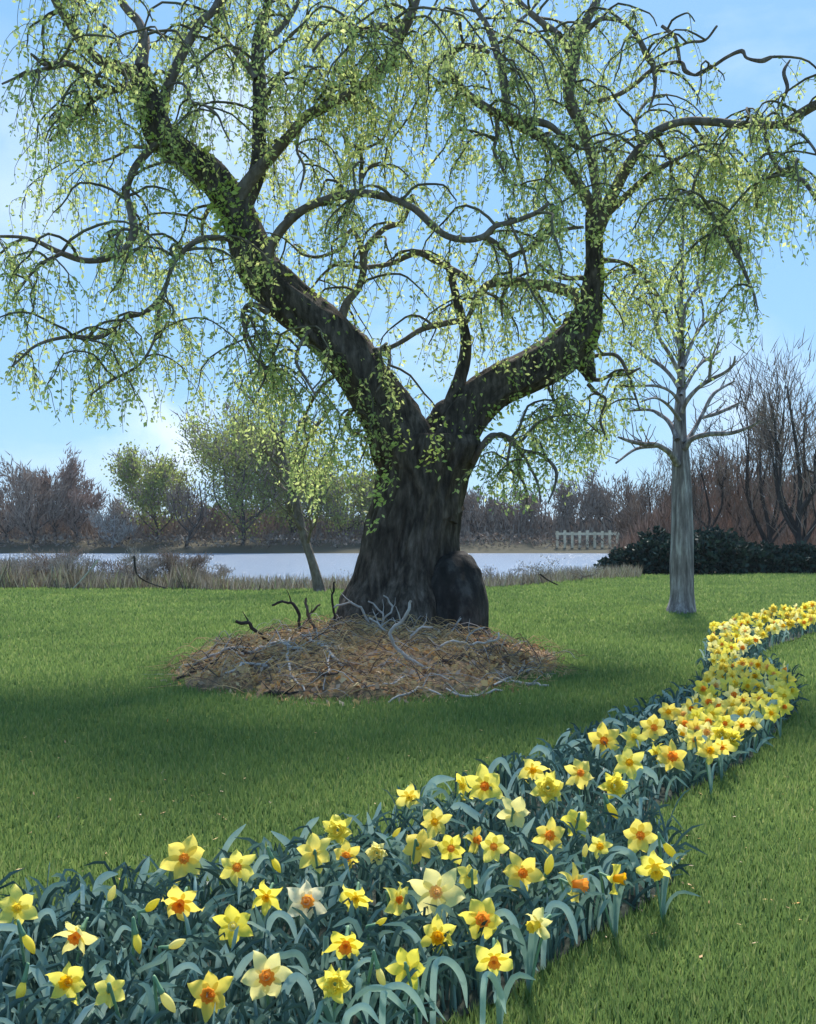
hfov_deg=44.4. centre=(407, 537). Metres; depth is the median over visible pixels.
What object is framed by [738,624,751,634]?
daffodil
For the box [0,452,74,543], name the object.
bare tree
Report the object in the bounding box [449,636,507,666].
fallen branch
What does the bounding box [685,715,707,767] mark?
daffodil
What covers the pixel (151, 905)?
daffodil
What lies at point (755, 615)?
daffodil
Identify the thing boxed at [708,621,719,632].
daffodil
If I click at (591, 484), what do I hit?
bare tree
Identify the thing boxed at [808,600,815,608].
daffodil
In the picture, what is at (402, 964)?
daffodil
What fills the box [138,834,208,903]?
daffodil
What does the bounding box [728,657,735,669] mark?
daffodil
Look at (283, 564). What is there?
river
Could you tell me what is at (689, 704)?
daffodil
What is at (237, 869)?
daffodil
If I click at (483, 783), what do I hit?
daffodil
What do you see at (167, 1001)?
daffodil
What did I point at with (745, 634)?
daffodil
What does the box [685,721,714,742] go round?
daffodil
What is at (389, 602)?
fallen branch
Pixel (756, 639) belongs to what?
daffodil
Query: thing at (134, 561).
fallen branch
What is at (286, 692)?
fallen branch
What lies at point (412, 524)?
willow tree
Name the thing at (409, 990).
daffodil
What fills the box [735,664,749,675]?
daffodil
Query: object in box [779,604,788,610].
daffodil
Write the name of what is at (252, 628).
fallen branch
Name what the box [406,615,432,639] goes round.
fallen branch
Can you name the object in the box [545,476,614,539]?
bare tree
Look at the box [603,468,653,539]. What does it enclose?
bare tree
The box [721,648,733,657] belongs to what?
daffodil
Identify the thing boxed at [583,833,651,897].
daffodil
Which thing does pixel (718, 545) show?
evergreen bush
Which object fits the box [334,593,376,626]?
fallen branch
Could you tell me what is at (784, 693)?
daffodil
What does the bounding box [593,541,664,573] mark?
evergreen bush
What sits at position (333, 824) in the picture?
daffodil
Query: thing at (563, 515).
bare tree
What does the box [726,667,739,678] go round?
daffodil
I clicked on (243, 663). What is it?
fallen branch
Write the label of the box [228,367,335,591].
young tree
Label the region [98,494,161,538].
bare tree
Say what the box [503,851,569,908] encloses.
daffodil
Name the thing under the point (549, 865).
daffodil
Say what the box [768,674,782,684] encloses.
daffodil
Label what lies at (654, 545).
evergreen bush
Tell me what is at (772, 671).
daffodil
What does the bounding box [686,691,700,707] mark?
daffodil
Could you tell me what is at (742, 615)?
daffodil
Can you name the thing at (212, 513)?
bare tree
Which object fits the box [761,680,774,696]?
daffodil
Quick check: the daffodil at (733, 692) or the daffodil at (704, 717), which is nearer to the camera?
the daffodil at (704, 717)
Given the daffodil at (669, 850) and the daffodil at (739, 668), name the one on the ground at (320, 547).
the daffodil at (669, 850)
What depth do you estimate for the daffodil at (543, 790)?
4.28 m
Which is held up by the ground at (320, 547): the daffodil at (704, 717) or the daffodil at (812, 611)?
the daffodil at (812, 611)
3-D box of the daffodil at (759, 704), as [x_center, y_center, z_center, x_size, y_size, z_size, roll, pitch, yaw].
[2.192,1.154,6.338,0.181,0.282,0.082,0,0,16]
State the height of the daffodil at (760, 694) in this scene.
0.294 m
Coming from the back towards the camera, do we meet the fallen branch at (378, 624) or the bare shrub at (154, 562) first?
the bare shrub at (154, 562)
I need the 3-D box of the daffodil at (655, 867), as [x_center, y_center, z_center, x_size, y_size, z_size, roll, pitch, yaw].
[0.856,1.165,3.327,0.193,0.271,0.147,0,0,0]
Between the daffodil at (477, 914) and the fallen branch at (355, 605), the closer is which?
the daffodil at (477, 914)
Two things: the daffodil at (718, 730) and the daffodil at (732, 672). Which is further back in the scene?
the daffodil at (732, 672)
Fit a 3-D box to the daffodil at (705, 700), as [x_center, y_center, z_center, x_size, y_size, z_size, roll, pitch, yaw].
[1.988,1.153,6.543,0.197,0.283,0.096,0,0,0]
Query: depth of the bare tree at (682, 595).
17.16 m
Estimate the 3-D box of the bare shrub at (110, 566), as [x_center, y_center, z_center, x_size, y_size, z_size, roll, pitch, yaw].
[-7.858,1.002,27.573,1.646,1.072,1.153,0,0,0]
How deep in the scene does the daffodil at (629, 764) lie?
4.74 m
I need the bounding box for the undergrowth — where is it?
[608,447,815,555]
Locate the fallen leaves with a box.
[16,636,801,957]
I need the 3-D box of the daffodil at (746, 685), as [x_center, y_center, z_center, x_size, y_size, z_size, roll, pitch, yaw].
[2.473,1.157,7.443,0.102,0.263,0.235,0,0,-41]
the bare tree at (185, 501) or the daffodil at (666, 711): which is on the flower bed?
the daffodil at (666, 711)
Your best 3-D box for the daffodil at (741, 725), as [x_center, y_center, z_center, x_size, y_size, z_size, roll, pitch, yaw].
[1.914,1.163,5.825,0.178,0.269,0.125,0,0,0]
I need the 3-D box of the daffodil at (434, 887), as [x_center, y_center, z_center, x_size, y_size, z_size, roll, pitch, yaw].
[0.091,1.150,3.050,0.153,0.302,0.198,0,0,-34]
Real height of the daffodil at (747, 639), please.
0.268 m
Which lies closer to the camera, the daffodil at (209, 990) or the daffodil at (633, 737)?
the daffodil at (209, 990)
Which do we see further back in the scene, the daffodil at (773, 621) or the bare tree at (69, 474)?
the bare tree at (69, 474)
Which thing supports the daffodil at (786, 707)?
on the ground at (320, 547)
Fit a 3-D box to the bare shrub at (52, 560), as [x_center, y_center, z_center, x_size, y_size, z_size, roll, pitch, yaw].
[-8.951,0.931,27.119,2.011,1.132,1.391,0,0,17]
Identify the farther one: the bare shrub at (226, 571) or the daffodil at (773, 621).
the bare shrub at (226, 571)
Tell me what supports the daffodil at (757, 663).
on the flower bed
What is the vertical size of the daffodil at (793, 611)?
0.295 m
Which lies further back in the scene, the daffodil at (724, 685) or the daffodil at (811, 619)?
the daffodil at (811, 619)
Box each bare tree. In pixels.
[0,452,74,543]
[0,480,37,540]
[30,442,86,539]
[53,472,109,541]
[76,505,142,547]
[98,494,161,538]
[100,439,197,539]
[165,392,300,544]
[165,472,220,546]
[185,499,232,538]
[247,418,345,539]
[299,464,375,538]
[461,484,502,538]
[481,484,548,538]
[508,488,588,532]
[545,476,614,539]
[574,464,648,540]
[586,205,783,613]
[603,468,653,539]
[610,432,672,535]
[663,425,740,537]
[690,398,785,544]
[703,329,815,544]
[740,352,815,544]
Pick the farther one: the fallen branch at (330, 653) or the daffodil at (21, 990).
the fallen branch at (330, 653)
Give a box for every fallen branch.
[73,559,98,588]
[133,556,167,588]
[176,651,230,678]
[216,634,258,659]
[224,653,271,674]
[230,634,284,654]
[235,611,276,641]
[254,666,284,693]
[261,681,298,695]
[268,630,311,652]
[272,591,311,630]
[284,635,304,691]
[285,629,342,666]
[300,661,362,675]
[302,604,320,624]
[303,598,317,630]
[323,652,330,689]
[330,582,335,629]
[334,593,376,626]
[367,674,404,686]
[368,599,383,624]
[368,609,386,631]
[378,595,394,623]
[388,600,434,669]
[388,672,441,702]
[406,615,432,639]
[426,645,471,666]
[428,632,499,649]
[445,617,460,637]
[446,685,503,697]
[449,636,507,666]
[465,620,484,648]
[486,671,546,686]
[493,663,529,685]
[500,643,523,658]
[539,573,557,584]
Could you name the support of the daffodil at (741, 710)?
on the flower bed
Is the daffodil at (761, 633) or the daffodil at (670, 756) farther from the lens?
the daffodil at (761, 633)
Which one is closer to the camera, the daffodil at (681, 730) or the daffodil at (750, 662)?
the daffodil at (681, 730)
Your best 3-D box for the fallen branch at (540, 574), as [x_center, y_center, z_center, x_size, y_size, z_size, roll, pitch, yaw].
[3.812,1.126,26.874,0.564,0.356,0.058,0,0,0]
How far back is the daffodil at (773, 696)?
6.65 m
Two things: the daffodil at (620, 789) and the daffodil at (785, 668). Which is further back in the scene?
the daffodil at (785, 668)
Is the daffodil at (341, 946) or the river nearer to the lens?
the daffodil at (341, 946)
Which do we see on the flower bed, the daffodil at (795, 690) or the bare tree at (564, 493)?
the daffodil at (795, 690)
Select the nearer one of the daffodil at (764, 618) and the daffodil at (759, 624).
the daffodil at (759, 624)
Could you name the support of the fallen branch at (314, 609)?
on the ground at (320, 547)
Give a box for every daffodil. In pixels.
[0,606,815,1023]
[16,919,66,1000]
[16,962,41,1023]
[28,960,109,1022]
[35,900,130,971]
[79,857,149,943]
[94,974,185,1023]
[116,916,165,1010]
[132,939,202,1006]
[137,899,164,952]
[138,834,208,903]
[138,975,175,1023]
[161,885,233,946]
[187,949,261,1023]
[194,905,252,966]
[199,824,268,912]
[241,949,313,1021]
[245,879,296,953]
[267,831,299,905]
[281,833,356,893]
[286,880,326,942]
[297,802,380,860]
[313,964,393,1023]
[321,925,374,1003]
[326,869,372,938]
[329,839,359,892]
[333,911,422,966]
[355,950,427,1023]
[356,841,392,901]
[367,812,405,881]
[383,914,475,1023]
[384,882,419,947]
[385,947,437,1023]
[395,775,454,838]
[399,829,443,885]
[407,867,465,949]
[420,807,466,854]
[426,773,471,818]
[437,835,476,887]
[448,764,503,826]
[455,863,499,910]
[458,898,537,971]
[463,826,501,870]
[475,938,535,1023]
[480,832,540,901]
[488,753,550,812]
[490,796,534,855]
[500,900,577,991]
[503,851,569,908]
[529,718,627,765]
[530,770,571,818]
[531,817,570,854]
[539,842,585,925]
[558,862,605,944]
[560,806,589,848]
[562,844,587,891]
[563,758,602,802]
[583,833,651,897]
[587,793,639,836]
[596,772,640,819]
[598,864,633,937]
[613,745,657,808]
[618,818,677,897]
[619,725,647,750]
[622,702,680,729]
[636,850,700,920]
[640,714,668,742]
[646,742,663,785]
[657,739,691,791]
[657,831,678,898]
[662,680,708,702]
[672,705,691,719]
[674,714,692,728]
[675,724,687,745]
[677,728,715,773]
[681,698,701,710]
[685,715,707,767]
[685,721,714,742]
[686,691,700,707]
[688,707,703,720]
[689,715,733,727]
[695,737,721,793]
[699,693,714,708]
[699,712,717,725]
[701,672,714,682]
[702,633,718,642]
[704,664,718,677]
[704,684,724,699]
[704,703,721,718]
[706,640,718,653]
[707,653,718,665]
[707,678,721,689]
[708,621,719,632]
[708,697,722,707]
[710,646,721,658]
[710,723,730,767]
[713,736,736,780]
[715,670,732,683]
[715,677,735,694]
[717,637,727,649]
[717,653,729,664]
[718,624,733,632]
[718,661,730,672]
[719,629,730,641]
[719,703,739,726]
[720,695,740,710]
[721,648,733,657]
[721,673,742,690]
[722,728,748,771]
[723,685,739,698]
[724,635,735,643]
[725,641,738,651]
[726,619,737,625]
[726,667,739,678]
[728,649,740,661]
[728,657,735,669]
[729,624,740,633]
[731,628,741,638]
[732,613,740,620]
[732,657,748,667]
[732,703,763,726]
[732,716,752,733]
[735,637,744,643]
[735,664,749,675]
[736,619,746,626]
[736,692,751,706]
[737,640,747,654]
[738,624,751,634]
[739,676,751,694]
[740,612,749,619]
[740,632,750,642]
[740,670,756,679]
[741,636,759,648]
[743,616,754,625]
[745,711,764,752]
[747,657,754,669]
[747,698,768,735]
[750,619,763,634]
[750,655,763,671]
[750,667,763,680]
[750,678,764,698]
[750,688,776,715]
[751,612,760,620]
[751,626,759,636]
[751,634,761,650]
[755,628,767,651]
[758,614,768,624]
[758,671,766,691]
[760,608,766,615]
[761,658,775,675]
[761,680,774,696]
[762,624,770,647]
[762,703,780,744]
[765,610,776,618]
[765,687,793,702]
[765,692,782,725]
[766,664,781,676]
[768,603,777,612]
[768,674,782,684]
[769,618,779,623]
[770,622,780,645]
[773,680,788,692]
[774,610,785,618]
[776,660,786,672]
[776,698,793,738]
[777,620,787,640]
[778,668,796,684]
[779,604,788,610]
[784,611,792,619]
[784,618,795,638]
[785,605,795,611]
[787,681,799,696]
[789,609,799,616]
[792,613,801,630]
[797,617,808,636]
[799,610,806,618]
[800,602,810,611]
[806,614,815,632]
[807,607,815,614]
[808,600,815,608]
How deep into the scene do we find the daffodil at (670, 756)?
5.02 m
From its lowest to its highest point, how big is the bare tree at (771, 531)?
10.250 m
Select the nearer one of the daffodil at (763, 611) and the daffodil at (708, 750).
the daffodil at (708, 750)
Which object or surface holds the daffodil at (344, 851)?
on the flower bed
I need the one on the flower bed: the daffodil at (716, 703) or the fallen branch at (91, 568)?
the daffodil at (716, 703)
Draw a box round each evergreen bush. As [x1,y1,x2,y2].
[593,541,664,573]
[628,523,699,574]
[694,524,760,574]
[712,540,795,573]
[776,540,815,573]
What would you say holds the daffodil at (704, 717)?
on the flower bed
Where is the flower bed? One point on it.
(474, 998)
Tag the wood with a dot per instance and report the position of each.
(489, 528)
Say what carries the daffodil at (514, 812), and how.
on the flower bed
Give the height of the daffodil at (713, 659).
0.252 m
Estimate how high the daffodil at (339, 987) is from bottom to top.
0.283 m
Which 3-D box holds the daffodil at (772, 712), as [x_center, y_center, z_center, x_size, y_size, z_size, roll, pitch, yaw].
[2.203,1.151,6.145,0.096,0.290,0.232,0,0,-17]
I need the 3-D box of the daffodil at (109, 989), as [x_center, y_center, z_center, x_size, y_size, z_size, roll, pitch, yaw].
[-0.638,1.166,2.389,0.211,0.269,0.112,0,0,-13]
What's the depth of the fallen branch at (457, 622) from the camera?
9.91 m
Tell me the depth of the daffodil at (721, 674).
7.78 m
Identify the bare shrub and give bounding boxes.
[0,553,49,577]
[18,544,95,577]
[40,553,113,576]
[94,556,148,580]
[113,545,166,583]
[150,545,213,580]
[185,564,235,578]
[482,564,524,583]
[516,555,566,583]
[560,565,608,580]
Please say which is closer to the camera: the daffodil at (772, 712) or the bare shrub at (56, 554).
the daffodil at (772, 712)
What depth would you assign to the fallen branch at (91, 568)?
24.79 m
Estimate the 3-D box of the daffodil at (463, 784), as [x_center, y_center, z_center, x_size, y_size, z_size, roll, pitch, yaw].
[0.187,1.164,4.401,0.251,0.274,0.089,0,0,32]
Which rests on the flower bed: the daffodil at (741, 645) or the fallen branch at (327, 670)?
the daffodil at (741, 645)
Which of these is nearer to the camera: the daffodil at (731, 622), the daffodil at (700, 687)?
the daffodil at (700, 687)
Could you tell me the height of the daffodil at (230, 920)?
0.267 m
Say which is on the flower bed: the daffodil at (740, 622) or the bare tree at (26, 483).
the daffodil at (740, 622)
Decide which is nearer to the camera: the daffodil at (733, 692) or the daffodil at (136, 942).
the daffodil at (136, 942)
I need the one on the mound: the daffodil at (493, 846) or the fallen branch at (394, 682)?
the fallen branch at (394, 682)
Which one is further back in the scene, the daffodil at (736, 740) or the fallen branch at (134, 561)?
the fallen branch at (134, 561)
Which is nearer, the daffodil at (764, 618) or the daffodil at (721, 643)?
the daffodil at (721, 643)
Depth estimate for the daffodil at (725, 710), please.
6.21 m
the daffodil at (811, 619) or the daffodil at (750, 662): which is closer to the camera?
the daffodil at (750, 662)
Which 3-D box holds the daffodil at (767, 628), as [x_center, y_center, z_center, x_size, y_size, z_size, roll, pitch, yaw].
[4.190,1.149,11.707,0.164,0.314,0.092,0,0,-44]
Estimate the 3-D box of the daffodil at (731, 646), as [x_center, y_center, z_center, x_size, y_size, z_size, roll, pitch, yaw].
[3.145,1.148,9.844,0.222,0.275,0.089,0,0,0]
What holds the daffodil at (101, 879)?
on the flower bed
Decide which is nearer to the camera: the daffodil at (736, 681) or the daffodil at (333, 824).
the daffodil at (333, 824)
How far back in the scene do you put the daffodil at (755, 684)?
7.23 m
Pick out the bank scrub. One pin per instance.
(90, 537)
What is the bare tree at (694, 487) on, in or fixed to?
on the ground at (320, 547)
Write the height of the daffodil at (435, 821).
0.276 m
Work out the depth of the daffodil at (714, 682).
7.44 m
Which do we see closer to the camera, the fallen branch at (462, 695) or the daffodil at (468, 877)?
the daffodil at (468, 877)
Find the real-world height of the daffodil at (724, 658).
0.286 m
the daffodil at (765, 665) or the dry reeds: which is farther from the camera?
the dry reeds
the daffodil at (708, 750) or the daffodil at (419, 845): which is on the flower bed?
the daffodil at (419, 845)
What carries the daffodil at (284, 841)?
on the flower bed
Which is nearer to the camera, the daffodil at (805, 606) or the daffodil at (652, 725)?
the daffodil at (652, 725)
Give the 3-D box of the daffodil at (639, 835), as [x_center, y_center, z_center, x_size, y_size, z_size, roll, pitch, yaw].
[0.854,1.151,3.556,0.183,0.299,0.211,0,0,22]
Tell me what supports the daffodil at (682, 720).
on the flower bed
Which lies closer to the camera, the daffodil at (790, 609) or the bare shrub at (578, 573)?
the daffodil at (790, 609)
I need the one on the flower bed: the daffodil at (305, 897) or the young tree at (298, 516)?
the daffodil at (305, 897)
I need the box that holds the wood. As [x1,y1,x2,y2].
[0,499,815,543]
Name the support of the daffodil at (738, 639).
on the flower bed
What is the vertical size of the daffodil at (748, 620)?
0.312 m
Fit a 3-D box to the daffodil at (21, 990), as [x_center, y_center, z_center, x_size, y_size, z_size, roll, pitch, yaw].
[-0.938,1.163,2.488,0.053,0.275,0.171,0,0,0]
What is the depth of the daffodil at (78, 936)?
2.72 m
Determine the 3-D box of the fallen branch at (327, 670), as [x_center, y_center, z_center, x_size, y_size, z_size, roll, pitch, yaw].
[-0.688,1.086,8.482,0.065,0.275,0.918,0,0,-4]
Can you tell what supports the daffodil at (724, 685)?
on the flower bed
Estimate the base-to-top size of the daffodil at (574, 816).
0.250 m
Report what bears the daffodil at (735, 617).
on the ground at (320, 547)
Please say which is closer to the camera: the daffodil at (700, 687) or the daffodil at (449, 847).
the daffodil at (449, 847)
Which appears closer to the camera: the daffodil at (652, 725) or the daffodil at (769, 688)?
the daffodil at (652, 725)
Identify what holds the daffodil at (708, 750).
on the ground at (320, 547)
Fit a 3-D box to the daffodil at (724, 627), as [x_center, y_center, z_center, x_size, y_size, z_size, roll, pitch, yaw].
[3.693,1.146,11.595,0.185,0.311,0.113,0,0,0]
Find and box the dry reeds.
[0,549,643,590]
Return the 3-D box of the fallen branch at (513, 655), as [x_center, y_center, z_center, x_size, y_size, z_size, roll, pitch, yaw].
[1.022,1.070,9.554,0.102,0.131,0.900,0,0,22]
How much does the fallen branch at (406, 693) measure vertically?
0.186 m
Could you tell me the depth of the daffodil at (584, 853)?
3.45 m
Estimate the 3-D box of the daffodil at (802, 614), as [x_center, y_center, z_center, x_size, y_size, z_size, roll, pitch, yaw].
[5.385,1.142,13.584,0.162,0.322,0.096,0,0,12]
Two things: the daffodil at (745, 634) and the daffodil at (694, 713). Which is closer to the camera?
the daffodil at (694, 713)
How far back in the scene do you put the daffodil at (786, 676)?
7.66 m
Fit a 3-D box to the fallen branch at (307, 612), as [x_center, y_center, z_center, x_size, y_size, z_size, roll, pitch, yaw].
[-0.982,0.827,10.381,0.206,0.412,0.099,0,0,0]
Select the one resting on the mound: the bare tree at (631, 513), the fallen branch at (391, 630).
the fallen branch at (391, 630)
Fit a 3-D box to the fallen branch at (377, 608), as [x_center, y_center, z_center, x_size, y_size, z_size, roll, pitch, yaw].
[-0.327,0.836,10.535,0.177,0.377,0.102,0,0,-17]
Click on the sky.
(762, 28)
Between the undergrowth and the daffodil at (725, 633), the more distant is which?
the undergrowth
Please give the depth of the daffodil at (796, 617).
13.38 m
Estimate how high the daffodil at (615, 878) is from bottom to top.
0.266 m
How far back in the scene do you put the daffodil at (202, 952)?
3.14 m
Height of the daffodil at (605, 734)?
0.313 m
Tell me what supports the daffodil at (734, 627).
on the flower bed
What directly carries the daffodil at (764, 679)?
on the flower bed
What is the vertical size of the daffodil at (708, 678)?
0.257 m
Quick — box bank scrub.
[0,526,624,548]
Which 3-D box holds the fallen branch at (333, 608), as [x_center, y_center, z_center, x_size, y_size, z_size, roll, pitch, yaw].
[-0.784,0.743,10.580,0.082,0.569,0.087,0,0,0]
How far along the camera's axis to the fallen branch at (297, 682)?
8.57 m
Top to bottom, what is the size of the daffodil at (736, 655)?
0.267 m
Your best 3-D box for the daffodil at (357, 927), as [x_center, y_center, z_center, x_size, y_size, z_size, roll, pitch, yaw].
[-0.079,1.191,2.881,0.266,0.219,0.080,0,0,-27]
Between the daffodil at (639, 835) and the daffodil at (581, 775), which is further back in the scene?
the daffodil at (581, 775)
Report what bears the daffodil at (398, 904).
on the flower bed
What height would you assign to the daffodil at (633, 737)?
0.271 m
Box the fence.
[555,530,618,547]
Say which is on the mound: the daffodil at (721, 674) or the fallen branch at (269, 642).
the fallen branch at (269, 642)
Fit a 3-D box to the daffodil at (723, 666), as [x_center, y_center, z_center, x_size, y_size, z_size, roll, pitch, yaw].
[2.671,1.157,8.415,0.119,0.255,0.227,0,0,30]
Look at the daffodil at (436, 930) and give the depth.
2.76 m
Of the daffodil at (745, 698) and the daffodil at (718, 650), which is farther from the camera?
the daffodil at (718, 650)
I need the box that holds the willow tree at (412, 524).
[0,0,815,634]
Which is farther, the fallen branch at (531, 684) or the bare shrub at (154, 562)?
the bare shrub at (154, 562)
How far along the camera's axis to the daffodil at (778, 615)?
13.90 m
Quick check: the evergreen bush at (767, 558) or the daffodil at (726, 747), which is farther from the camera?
the evergreen bush at (767, 558)
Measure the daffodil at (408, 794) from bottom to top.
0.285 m
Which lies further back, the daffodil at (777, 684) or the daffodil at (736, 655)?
the daffodil at (736, 655)
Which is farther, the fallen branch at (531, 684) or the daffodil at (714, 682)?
the fallen branch at (531, 684)
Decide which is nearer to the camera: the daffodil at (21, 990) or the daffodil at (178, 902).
the daffodil at (21, 990)
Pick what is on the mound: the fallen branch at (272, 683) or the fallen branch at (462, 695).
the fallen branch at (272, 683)
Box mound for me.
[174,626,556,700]
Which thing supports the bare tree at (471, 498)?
on the ground at (320, 547)
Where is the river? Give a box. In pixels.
[0,553,608,583]
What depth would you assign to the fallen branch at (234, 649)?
9.55 m
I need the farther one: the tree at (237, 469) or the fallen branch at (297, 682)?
the tree at (237, 469)
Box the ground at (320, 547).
[0,539,815,1023]
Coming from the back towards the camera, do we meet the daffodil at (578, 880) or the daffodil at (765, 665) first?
the daffodil at (765, 665)
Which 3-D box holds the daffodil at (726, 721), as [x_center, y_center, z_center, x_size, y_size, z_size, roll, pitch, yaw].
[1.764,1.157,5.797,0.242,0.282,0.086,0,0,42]
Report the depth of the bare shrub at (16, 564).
26.82 m
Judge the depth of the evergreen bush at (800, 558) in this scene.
35.95 m
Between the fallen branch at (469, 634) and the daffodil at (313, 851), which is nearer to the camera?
the daffodil at (313, 851)
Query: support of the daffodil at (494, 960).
on the ground at (320, 547)
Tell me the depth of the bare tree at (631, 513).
47.98 m
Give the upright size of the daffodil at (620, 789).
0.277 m
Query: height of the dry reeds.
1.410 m
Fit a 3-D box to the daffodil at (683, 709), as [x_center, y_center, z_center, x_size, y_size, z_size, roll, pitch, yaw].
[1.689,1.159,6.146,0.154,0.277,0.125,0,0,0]
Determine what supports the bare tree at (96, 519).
on the ground at (320, 547)
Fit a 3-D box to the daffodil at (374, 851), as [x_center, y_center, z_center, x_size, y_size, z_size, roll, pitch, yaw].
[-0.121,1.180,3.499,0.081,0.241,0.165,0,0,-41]
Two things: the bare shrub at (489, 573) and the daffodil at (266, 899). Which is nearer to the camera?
the daffodil at (266, 899)
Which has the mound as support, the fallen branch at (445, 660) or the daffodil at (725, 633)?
the fallen branch at (445, 660)
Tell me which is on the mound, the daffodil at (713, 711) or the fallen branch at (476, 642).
the fallen branch at (476, 642)
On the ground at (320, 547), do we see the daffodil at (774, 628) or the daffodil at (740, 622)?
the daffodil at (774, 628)
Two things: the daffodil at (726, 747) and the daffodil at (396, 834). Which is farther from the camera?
the daffodil at (726, 747)
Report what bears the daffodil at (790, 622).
on the flower bed
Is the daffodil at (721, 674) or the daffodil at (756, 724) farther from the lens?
the daffodil at (721, 674)
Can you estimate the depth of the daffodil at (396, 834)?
3.73 m
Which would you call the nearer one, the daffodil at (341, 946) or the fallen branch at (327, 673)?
the daffodil at (341, 946)
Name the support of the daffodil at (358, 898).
on the flower bed
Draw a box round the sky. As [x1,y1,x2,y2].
[0,0,815,538]
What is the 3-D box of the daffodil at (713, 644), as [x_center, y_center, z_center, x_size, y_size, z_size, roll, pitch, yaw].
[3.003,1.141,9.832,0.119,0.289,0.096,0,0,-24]
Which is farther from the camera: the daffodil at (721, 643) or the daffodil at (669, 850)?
the daffodil at (721, 643)
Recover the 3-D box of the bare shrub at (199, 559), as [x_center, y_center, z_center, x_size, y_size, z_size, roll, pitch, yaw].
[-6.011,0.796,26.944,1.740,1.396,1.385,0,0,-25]
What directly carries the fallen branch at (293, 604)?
on the mound
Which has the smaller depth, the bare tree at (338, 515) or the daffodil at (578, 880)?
the daffodil at (578, 880)
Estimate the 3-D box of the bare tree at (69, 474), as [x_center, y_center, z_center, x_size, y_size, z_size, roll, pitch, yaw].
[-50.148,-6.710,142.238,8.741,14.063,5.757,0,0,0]
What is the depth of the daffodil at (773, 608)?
15.13 m
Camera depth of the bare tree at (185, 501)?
136.93 m
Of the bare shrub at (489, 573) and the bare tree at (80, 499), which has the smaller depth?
the bare shrub at (489, 573)
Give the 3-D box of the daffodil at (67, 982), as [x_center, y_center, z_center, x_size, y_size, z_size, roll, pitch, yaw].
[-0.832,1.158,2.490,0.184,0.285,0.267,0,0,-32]
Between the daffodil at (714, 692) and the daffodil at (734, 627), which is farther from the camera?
the daffodil at (734, 627)
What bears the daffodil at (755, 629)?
on the flower bed
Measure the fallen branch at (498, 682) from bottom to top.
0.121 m
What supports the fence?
on the ground at (320, 547)
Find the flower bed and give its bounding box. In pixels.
[0,630,814,1023]
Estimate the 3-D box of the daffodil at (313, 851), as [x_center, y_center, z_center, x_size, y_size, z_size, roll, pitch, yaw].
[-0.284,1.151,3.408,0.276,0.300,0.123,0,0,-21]
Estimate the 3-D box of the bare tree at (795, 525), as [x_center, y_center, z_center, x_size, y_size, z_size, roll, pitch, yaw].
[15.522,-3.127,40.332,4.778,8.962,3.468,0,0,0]
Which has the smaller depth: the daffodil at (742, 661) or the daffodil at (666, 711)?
the daffodil at (666, 711)
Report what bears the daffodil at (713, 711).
on the flower bed
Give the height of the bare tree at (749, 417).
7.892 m
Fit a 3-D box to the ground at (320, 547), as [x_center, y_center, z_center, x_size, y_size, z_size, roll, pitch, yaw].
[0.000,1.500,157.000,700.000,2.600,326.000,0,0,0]
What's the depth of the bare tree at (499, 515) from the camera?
144.64 m
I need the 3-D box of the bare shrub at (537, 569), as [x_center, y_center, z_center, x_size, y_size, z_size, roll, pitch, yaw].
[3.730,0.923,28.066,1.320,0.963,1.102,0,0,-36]
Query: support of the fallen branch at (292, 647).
on the mound
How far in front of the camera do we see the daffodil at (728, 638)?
10.44 m
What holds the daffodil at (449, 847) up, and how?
on the flower bed
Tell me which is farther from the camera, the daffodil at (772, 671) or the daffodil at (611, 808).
the daffodil at (772, 671)
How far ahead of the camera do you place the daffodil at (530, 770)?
4.63 m
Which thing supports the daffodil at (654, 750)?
on the flower bed
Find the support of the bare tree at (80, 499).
on the ground at (320, 547)
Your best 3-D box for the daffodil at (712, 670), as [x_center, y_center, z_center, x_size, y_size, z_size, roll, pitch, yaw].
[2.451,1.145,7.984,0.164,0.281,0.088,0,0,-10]
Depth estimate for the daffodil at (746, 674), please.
7.81 m
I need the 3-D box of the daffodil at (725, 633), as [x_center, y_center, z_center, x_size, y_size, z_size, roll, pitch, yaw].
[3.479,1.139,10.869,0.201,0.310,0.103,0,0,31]
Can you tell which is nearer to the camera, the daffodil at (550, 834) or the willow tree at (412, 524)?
the daffodil at (550, 834)
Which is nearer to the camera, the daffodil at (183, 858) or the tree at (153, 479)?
the daffodil at (183, 858)
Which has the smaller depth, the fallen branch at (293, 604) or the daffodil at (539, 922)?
the daffodil at (539, 922)
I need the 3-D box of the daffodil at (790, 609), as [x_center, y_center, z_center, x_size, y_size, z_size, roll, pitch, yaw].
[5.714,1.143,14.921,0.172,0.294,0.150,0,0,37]
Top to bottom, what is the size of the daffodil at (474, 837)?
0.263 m
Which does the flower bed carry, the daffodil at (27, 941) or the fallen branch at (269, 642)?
the daffodil at (27, 941)

